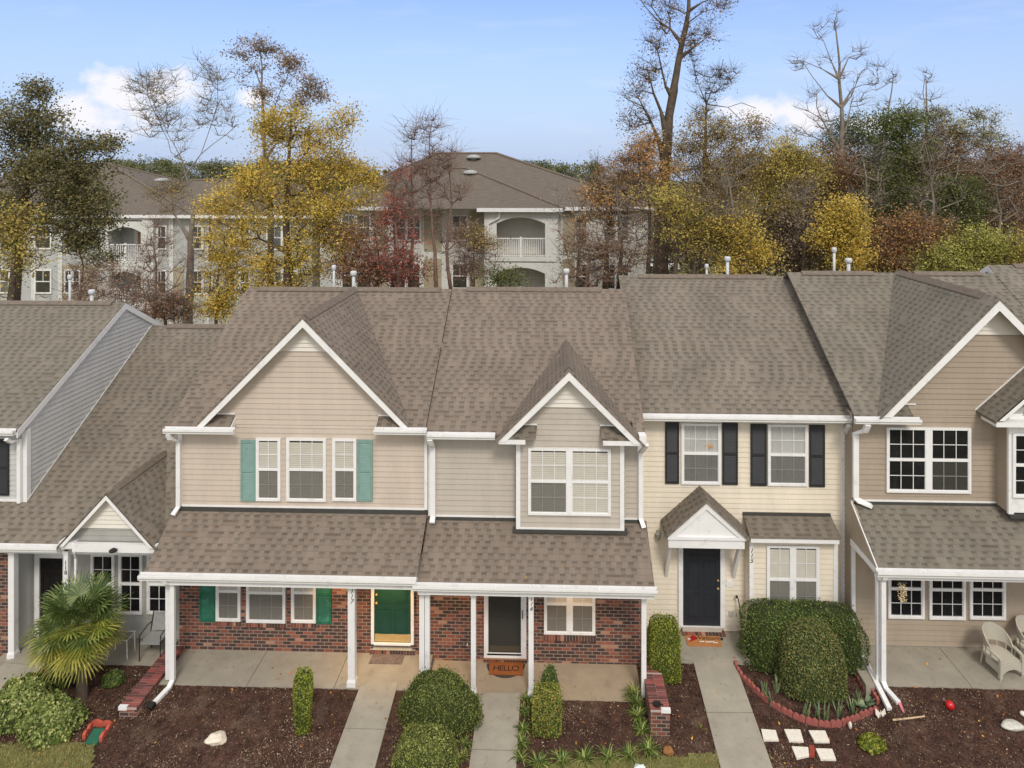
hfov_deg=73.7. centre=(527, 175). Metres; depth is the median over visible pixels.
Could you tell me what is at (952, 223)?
thicket tree
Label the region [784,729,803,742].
stepping stone
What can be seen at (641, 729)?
strap leaf clump
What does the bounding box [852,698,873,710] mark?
broad leaf plant
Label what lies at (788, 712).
edging stone
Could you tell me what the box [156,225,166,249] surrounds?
window
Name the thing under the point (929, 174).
bare tree
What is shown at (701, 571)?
door
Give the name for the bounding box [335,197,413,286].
bare tree
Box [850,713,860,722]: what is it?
edging stone
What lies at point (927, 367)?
townhouse
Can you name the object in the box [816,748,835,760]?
stepping stone
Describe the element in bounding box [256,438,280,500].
window
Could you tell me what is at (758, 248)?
thicket tree
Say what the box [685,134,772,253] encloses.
bare tree
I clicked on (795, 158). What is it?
thicket tree
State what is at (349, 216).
window
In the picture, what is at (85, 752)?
grass
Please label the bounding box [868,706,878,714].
edging stone
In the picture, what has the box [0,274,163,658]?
townhouse
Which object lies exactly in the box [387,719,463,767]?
boxwood
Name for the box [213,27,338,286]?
tall gum tree
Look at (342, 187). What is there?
pine tree
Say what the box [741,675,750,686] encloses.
edging stone
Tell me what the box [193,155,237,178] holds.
pine tree
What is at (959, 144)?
thicket tree
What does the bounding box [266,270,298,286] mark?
window
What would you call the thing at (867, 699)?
broad leaf plant
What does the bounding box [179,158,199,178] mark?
pine tree
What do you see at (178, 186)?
bare tree
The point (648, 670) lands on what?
brick wing wall
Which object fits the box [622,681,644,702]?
strap leaf clump
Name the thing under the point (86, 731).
edging stone
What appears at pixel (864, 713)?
edging stone
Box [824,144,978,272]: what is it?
thicket tree
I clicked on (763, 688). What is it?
iris plant
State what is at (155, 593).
window
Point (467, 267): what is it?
bare shrub
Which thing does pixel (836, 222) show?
thicket tree
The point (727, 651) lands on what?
porch slab
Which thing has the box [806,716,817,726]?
edging stone
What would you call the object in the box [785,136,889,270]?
thicket tree
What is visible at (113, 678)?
shrub
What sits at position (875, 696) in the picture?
edging stone
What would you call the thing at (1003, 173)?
thicket tree
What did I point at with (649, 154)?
thicket tree
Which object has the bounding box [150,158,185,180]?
pine tree
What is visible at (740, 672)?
edging stone
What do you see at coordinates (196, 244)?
window
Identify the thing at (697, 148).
thicket tree
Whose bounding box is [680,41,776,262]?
bare tree
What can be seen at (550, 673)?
boxwood
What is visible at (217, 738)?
rock
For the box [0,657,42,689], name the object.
walkway
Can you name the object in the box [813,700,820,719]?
iris plant
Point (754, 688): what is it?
edging stone
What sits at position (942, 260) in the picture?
thicket tree
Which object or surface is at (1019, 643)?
wicker chair
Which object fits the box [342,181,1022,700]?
ground
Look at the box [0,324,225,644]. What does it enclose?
townhouse
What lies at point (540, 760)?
strap leaf clump
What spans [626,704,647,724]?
strap leaf clump
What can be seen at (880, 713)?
butterfly ornament
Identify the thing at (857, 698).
iris plant
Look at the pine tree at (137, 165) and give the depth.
101.53 m
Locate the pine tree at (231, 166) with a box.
[223,159,254,178]
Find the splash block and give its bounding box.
[84,728,104,744]
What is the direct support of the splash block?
on the mulch bed
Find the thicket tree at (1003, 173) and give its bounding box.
[964,138,1023,264]
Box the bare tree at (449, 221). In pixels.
[424,127,494,288]
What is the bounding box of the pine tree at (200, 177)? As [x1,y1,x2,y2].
[188,162,212,180]
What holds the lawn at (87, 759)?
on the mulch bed
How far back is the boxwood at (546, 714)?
14.13 m
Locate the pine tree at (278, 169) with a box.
[258,159,290,179]
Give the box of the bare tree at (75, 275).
[41,215,119,300]
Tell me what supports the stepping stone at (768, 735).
on the mulch bed
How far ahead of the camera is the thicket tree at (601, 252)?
26.58 m
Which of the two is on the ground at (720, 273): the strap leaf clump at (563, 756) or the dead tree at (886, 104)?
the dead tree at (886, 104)
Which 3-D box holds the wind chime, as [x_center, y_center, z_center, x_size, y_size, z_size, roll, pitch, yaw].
[8.372,9.164,15.240,0.211,0.670,0.203,0,0,2]
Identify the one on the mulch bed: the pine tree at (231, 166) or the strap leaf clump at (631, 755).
the strap leaf clump at (631, 755)
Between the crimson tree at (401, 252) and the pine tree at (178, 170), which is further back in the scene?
the pine tree at (178, 170)
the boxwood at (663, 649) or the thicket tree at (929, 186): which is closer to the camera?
the boxwood at (663, 649)
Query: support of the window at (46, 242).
in the apartment building at (143, 209)
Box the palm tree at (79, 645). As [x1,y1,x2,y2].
[16,569,134,701]
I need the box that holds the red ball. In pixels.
[945,700,954,709]
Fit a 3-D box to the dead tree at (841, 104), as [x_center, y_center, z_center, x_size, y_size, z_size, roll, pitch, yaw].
[13.679,2.113,30.264,5.324,19.489,2.536,0,0,2]
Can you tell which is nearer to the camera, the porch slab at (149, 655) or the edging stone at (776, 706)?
the edging stone at (776, 706)
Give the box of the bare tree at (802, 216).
[747,163,831,270]
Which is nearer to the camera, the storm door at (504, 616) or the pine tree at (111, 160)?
the storm door at (504, 616)
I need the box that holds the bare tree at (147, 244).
[115,200,202,318]
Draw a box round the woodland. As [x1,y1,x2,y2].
[148,168,1023,232]
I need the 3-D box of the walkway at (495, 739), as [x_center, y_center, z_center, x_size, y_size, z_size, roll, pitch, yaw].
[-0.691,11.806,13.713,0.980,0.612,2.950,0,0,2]
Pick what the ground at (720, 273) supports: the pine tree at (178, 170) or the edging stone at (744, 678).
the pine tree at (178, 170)
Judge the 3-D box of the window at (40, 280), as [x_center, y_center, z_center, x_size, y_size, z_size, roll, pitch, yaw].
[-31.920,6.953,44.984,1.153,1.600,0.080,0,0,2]
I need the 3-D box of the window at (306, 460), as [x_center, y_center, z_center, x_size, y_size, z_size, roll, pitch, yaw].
[-5.293,7.031,16.343,0.956,1.508,0.060,0,0,2]
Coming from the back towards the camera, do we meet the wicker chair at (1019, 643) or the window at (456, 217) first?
the window at (456, 217)
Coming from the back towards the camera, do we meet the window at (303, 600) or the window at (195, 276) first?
the window at (195, 276)
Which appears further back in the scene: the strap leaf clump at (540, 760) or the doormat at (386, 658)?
the doormat at (386, 658)
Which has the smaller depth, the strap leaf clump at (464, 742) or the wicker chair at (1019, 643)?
the strap leaf clump at (464, 742)
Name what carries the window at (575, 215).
in the apartment building at (510, 193)
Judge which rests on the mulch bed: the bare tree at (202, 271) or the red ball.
the red ball
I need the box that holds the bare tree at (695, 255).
[651,164,732,273]
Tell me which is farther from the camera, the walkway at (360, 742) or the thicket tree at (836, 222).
the thicket tree at (836, 222)
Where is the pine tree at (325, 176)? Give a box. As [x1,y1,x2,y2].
[314,156,344,190]
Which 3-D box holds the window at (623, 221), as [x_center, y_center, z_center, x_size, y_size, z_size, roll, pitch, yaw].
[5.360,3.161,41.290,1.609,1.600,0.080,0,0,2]
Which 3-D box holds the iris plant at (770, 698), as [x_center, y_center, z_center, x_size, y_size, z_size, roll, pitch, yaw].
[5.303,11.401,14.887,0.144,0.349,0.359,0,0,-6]
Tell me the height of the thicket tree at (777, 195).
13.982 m
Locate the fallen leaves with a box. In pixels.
[20,524,1005,767]
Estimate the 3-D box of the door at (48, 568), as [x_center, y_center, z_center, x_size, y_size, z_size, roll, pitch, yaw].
[-11.747,10.394,16.849,0.834,2.190,0.090,0,0,2]
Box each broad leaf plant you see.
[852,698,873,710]
[861,693,875,707]
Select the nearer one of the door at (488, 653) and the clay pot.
the clay pot
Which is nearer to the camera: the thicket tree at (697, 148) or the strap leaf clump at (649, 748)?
the strap leaf clump at (649, 748)
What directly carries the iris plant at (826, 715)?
on the mulch bed
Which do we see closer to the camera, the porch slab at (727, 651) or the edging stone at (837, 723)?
the edging stone at (837, 723)
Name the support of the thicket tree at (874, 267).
on the ground at (720, 273)
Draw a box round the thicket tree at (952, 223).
[774,147,1023,270]
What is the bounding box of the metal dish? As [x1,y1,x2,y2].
[653,700,662,706]
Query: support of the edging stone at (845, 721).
on the mulch bed
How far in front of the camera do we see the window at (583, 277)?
41.37 m
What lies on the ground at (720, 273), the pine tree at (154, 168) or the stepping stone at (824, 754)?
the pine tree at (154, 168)
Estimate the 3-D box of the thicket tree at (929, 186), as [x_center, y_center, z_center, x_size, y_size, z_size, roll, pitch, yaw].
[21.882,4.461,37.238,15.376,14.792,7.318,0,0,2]
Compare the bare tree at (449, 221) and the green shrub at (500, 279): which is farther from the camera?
the bare tree at (449, 221)
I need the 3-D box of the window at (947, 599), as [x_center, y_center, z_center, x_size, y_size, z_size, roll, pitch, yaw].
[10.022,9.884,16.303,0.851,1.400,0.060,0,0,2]
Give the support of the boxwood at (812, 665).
on the mulch bed
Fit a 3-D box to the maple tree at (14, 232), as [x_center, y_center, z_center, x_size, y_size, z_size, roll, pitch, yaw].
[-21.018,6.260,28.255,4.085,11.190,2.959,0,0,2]
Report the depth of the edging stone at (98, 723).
14.42 m
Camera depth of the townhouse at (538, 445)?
16.12 m
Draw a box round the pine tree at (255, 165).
[243,158,272,178]
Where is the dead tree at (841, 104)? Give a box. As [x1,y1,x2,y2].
[775,5,894,267]
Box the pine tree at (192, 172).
[187,166,199,178]
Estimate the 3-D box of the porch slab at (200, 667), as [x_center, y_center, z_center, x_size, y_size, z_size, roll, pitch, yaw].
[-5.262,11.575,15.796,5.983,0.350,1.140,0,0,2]
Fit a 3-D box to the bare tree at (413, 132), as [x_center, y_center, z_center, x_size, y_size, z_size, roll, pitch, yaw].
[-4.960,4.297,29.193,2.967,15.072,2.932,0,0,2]
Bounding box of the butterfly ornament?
[875,708,885,717]
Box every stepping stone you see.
[761,729,778,741]
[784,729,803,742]
[792,746,808,759]
[809,730,829,742]
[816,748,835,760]
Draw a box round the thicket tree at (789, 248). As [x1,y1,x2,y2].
[744,197,840,275]
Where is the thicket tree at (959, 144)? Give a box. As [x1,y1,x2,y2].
[890,111,1000,270]
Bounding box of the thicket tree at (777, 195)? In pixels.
[719,140,869,274]
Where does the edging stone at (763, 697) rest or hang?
on the mulch bed
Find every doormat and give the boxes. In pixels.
[369,654,404,663]
[489,662,522,675]
[685,635,722,646]
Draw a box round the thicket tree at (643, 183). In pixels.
[579,150,759,273]
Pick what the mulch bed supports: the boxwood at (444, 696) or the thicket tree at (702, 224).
the boxwood at (444, 696)
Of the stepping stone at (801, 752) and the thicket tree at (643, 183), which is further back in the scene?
the thicket tree at (643, 183)
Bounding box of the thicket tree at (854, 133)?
[810,108,894,268]
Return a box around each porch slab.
[0,637,177,665]
[159,649,432,690]
[431,660,642,701]
[680,632,750,664]
[856,645,1023,694]
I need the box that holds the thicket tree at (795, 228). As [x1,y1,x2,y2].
[755,182,838,270]
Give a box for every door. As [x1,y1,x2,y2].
[34,554,62,636]
[134,229,140,256]
[371,589,413,645]
[484,596,525,658]
[488,653,520,655]
[678,548,724,627]
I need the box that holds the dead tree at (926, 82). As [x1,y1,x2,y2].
[911,65,949,270]
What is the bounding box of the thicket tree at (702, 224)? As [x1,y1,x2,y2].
[607,178,769,273]
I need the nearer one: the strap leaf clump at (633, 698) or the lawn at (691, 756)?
the lawn at (691, 756)
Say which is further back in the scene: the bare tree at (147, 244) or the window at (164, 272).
the window at (164, 272)
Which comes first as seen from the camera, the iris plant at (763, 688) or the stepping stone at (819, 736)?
the stepping stone at (819, 736)
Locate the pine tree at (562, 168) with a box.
[547,160,586,180]
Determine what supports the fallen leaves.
on the mulch bed
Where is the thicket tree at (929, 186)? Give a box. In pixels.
[809,134,1023,270]
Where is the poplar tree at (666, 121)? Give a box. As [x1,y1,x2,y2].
[610,0,739,273]
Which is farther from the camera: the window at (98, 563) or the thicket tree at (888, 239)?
the thicket tree at (888, 239)
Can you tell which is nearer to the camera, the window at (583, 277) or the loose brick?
the loose brick
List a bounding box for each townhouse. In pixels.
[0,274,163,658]
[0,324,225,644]
[137,265,451,710]
[412,268,657,698]
[616,256,891,710]
[783,247,1023,712]
[980,264,1023,306]
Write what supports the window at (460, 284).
in the apartment building at (510, 193)
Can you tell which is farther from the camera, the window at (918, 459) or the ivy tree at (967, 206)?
the ivy tree at (967, 206)
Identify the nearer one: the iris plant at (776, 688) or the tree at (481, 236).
the iris plant at (776, 688)
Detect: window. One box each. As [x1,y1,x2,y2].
[0,269,9,293]
[34,225,51,248]
[34,269,51,293]
[64,269,80,293]
[90,555,114,614]
[118,555,142,614]
[147,556,164,614]
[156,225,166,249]
[158,270,166,291]
[193,225,212,249]
[194,270,212,294]
[216,586,240,621]
[229,226,250,249]
[230,271,250,294]
[246,587,285,623]
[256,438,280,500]
[266,225,298,249]
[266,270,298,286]
[286,438,326,501]
[291,587,315,622]
[332,438,356,500]
[341,214,370,240]
[341,262,370,286]
[392,215,420,240]
[394,263,420,286]
[451,215,467,240]
[451,263,467,287]
[528,447,610,515]
[544,597,594,635]
[575,215,587,240]
[575,263,586,286]
[603,215,629,241]
[603,263,629,288]
[681,423,720,484]
[766,545,818,603]
[767,424,807,486]
[886,427,970,493]
[887,580,924,618]
[928,581,965,619]
[969,581,1005,619]
[1012,433,1023,497]
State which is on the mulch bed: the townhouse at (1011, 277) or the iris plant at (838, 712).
the iris plant at (838, 712)
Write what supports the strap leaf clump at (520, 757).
on the mulch bed
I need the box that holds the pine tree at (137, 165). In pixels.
[115,157,149,171]
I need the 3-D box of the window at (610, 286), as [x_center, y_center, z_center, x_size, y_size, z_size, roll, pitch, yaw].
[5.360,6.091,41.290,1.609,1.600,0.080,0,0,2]
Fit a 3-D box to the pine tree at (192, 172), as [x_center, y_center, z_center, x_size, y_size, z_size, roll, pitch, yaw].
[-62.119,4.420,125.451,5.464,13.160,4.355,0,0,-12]
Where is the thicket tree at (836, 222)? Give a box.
[800,188,885,270]
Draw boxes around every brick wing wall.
[118,645,184,718]
[644,673,670,736]
[646,627,658,672]
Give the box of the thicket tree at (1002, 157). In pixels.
[936,137,1023,264]
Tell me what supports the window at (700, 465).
in the townhouse at (745, 407)
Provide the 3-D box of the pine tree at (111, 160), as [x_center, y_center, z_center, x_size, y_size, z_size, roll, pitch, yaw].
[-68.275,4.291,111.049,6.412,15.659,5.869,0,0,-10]
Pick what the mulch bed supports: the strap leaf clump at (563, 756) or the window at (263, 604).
the strap leaf clump at (563, 756)
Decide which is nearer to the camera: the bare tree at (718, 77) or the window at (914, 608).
the window at (914, 608)
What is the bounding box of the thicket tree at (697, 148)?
[653,104,800,273]
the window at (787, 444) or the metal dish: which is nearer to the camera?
the metal dish
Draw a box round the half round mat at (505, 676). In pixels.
[487,663,524,677]
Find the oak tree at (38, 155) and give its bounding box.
[0,73,141,300]
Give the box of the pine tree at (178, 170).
[158,161,188,178]
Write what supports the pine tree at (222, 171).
on the ground at (720, 273)
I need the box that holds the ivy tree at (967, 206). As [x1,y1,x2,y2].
[897,166,1007,270]
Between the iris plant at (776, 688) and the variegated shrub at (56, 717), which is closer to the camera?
the variegated shrub at (56, 717)
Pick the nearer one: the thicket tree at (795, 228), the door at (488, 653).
the door at (488, 653)
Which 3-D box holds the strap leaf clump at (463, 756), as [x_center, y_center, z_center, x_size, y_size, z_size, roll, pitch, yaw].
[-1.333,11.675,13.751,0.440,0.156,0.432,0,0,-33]
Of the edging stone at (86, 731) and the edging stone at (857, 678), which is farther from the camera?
the edging stone at (857, 678)
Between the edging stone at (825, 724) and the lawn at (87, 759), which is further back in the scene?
the edging stone at (825, 724)
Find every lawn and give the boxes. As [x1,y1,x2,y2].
[0,741,95,767]
[533,750,718,767]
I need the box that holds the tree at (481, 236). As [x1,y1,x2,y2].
[448,216,510,286]
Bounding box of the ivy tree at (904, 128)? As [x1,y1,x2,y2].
[847,98,957,254]
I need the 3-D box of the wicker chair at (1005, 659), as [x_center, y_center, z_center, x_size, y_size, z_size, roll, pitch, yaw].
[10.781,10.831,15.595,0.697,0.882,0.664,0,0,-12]
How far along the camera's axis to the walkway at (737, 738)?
14.56 m
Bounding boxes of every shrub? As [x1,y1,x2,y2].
[0,669,54,735]
[14,687,88,750]
[47,672,75,688]
[101,667,127,687]
[429,214,510,286]
[470,258,534,286]
[855,729,889,754]
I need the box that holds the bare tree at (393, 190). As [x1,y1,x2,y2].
[362,159,425,286]
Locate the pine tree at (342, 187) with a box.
[327,164,356,192]
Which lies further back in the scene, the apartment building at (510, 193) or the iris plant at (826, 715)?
the apartment building at (510, 193)
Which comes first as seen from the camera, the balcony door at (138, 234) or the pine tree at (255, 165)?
the balcony door at (138, 234)
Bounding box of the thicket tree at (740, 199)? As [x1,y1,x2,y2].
[635,155,821,275]
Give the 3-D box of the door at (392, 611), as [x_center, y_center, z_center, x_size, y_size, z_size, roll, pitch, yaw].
[-3.214,10.087,16.261,1.024,2.140,0.090,0,0,2]
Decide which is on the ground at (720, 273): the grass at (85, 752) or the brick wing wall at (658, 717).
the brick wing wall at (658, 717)
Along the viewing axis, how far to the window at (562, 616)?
16.11 m
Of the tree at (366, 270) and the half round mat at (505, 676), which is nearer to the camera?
the half round mat at (505, 676)
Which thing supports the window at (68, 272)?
in the apartment building at (143, 209)
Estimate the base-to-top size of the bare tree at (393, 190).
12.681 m
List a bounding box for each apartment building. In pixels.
[0,162,331,324]
[309,152,653,346]
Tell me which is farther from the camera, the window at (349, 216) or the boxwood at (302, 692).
the window at (349, 216)
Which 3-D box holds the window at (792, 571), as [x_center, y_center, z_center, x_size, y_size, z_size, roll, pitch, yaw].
[6.420,9.768,16.518,1.251,1.654,0.060,0,0,2]
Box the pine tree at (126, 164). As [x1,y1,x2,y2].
[115,158,141,166]
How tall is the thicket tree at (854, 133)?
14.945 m
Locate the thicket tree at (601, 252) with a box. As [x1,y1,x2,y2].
[546,219,671,288]
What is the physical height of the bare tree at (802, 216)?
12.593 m
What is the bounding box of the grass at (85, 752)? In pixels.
[0,740,720,767]
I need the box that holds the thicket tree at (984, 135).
[895,75,1023,270]
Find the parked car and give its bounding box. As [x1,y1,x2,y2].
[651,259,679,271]
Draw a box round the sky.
[0,0,1023,180]
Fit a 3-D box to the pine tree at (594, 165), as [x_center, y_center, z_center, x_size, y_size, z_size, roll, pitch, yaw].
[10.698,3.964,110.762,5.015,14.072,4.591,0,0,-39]
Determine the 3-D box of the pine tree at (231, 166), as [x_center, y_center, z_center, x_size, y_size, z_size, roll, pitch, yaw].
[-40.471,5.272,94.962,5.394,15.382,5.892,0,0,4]
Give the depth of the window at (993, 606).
16.28 m
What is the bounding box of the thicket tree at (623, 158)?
[563,135,672,288]
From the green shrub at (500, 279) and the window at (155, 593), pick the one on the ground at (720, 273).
the green shrub at (500, 279)
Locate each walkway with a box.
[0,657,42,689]
[330,682,397,767]
[469,692,520,767]
[694,662,772,767]
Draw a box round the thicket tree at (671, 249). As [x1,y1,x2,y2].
[628,218,810,275]
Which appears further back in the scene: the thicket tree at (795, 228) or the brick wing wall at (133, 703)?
the thicket tree at (795, 228)
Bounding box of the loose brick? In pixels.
[809,745,814,757]
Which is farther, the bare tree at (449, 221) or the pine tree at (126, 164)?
the pine tree at (126, 164)
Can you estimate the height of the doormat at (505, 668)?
0.022 m
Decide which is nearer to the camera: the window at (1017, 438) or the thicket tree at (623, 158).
the window at (1017, 438)
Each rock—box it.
[204,730,226,745]
[1001,719,1023,731]
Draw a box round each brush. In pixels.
[32,254,205,323]
[135,280,210,324]
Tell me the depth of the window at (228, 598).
16.38 m
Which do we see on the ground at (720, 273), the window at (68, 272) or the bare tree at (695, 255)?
the bare tree at (695, 255)
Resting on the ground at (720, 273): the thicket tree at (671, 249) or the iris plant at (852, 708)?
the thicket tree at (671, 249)
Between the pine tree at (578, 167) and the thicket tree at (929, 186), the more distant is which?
the pine tree at (578, 167)
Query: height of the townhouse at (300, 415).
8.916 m
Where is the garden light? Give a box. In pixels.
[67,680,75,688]
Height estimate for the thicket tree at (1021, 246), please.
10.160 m
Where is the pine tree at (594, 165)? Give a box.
[579,158,601,184]
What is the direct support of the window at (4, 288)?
in the apartment building at (143, 209)
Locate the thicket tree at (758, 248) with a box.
[695,200,797,275]
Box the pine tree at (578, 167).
[571,160,600,181]
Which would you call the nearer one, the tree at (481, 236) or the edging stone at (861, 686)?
the edging stone at (861, 686)
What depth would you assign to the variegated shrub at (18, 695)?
14.36 m
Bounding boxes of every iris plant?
[758,679,766,694]
[764,691,772,705]
[772,675,781,693]
[803,699,810,716]
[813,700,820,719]
[819,701,829,719]
[832,698,843,718]
[845,694,857,714]
[852,689,862,703]
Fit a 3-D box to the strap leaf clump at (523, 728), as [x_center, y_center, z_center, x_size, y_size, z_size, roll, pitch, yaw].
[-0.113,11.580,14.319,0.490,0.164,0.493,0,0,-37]
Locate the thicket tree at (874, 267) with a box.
[794,241,921,272]
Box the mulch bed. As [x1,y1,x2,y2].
[0,663,1023,767]
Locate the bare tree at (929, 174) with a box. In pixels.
[890,116,988,270]
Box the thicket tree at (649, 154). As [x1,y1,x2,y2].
[564,124,689,273]
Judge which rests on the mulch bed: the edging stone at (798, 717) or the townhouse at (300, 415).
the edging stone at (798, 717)
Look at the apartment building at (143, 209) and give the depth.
44.95 m
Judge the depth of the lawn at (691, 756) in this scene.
13.62 m
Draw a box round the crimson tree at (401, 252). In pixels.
[346,152,442,286]
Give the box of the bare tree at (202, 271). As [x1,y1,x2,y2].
[171,217,260,323]
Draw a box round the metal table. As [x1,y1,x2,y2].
[107,630,135,658]
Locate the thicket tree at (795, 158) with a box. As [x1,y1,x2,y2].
[722,128,849,273]
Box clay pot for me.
[663,745,673,756]
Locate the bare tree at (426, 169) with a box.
[390,95,474,286]
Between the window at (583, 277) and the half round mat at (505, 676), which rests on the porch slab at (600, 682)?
the half round mat at (505, 676)
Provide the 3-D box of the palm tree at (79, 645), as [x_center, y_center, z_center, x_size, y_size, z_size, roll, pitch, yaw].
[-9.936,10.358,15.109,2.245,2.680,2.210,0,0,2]
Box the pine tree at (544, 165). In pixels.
[532,159,557,169]
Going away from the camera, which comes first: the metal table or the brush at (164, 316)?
the metal table
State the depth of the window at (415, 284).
41.70 m
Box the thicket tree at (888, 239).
[862,202,972,272]
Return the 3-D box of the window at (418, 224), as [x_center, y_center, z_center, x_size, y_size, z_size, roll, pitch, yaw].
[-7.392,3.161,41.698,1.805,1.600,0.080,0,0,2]
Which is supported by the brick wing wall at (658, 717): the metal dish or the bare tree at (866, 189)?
the metal dish
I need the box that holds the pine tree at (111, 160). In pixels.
[90,156,130,163]
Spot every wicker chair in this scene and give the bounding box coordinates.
[980,621,1023,681]
[1014,615,1023,655]
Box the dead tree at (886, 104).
[869,65,900,245]
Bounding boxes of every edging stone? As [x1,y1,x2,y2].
[82,723,92,739]
[91,719,111,726]
[99,722,112,742]
[736,666,742,676]
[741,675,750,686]
[750,683,759,695]
[759,692,768,703]
[769,701,780,711]
[781,706,792,717]
[793,712,804,722]
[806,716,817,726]
[818,720,830,727]
[830,719,841,727]
[841,716,851,726]
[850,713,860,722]
[853,672,859,681]
[858,681,864,692]
[859,709,869,719]
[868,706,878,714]
[872,691,879,704]
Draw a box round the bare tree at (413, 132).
[382,113,443,286]
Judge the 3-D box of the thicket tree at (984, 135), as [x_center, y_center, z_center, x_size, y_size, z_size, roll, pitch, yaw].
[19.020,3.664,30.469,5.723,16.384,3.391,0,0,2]
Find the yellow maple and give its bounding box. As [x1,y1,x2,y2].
[185,91,405,323]
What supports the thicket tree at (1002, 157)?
on the ground at (720, 273)
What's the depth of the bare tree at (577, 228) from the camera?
27.52 m
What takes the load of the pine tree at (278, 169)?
on the ground at (720, 273)
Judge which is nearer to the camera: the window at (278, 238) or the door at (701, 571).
the door at (701, 571)
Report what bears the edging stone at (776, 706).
on the mulch bed
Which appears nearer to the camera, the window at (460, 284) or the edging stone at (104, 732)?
the edging stone at (104, 732)
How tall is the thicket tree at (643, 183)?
13.708 m
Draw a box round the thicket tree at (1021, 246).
[976,229,1023,264]
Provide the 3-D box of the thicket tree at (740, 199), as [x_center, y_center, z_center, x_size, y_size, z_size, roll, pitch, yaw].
[11.244,5.105,35.566,11.371,13.532,6.888,0,0,2]
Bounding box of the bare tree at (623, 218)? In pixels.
[582,157,668,282]
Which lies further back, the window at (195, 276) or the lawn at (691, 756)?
the window at (195, 276)
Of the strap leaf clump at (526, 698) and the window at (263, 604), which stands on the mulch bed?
the strap leaf clump at (526, 698)
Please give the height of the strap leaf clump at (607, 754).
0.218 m
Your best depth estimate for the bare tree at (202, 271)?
29.82 m
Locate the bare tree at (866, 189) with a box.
[821,121,916,269]
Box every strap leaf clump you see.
[455,732,473,750]
[457,747,470,761]
[509,746,530,765]
[511,718,531,737]
[514,732,531,751]
[517,690,531,705]
[517,703,531,720]
[524,747,555,767]
[546,745,573,767]
[568,743,600,767]
[594,743,624,767]
[616,743,642,767]
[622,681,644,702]
[622,689,646,709]
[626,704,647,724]
[630,715,654,738]
[638,735,663,760]
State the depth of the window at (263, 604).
16.35 m
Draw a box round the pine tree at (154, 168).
[125,153,167,174]
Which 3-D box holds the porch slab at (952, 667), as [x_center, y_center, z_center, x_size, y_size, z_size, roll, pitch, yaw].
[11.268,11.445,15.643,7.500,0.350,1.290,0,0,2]
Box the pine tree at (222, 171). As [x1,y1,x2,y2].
[209,160,242,178]
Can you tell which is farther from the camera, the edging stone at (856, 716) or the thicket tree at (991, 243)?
the thicket tree at (991, 243)
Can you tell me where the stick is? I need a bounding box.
[892,715,924,720]
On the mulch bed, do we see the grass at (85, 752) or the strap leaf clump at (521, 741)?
the strap leaf clump at (521, 741)
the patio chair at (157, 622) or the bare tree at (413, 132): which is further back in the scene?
the bare tree at (413, 132)
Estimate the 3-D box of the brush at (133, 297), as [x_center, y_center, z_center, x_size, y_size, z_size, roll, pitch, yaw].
[-16.583,7.508,27.983,6.343,8.643,3.522,0,0,2]
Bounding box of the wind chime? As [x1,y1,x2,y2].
[897,580,907,601]
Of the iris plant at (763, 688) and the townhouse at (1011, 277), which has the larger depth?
the townhouse at (1011, 277)
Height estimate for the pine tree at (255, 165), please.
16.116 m
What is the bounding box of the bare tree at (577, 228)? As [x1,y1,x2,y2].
[540,172,629,287]
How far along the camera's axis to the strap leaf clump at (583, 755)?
13.71 m
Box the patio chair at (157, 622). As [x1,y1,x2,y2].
[139,611,164,661]
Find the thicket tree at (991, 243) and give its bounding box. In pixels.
[939,213,1023,270]
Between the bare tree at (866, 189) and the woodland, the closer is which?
the bare tree at (866, 189)
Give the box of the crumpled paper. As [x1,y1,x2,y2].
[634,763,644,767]
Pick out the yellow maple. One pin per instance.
(247, 187)
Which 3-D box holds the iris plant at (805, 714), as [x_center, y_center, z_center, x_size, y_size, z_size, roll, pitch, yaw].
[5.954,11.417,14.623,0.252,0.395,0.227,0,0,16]
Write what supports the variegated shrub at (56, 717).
on the mulch bed
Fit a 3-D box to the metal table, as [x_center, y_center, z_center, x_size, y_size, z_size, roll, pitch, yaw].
[-9.683,11.170,16.267,0.515,0.460,0.338,0,0,2]
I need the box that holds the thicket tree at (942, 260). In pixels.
[896,235,988,270]
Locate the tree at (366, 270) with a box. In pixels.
[305,198,450,286]
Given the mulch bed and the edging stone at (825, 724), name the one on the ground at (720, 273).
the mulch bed
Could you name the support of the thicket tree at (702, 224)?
on the ground at (720, 273)
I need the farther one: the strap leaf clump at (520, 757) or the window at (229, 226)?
the window at (229, 226)
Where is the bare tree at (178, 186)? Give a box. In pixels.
[112,47,244,323]
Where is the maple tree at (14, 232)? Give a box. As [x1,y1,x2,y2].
[0,193,69,300]
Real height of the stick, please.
0.125 m
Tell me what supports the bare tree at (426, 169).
on the ground at (720, 273)
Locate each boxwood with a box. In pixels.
[290,664,314,735]
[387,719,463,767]
[394,664,483,736]
[528,677,564,741]
[539,662,564,705]
[646,610,683,684]
[736,597,872,676]
[772,613,850,706]

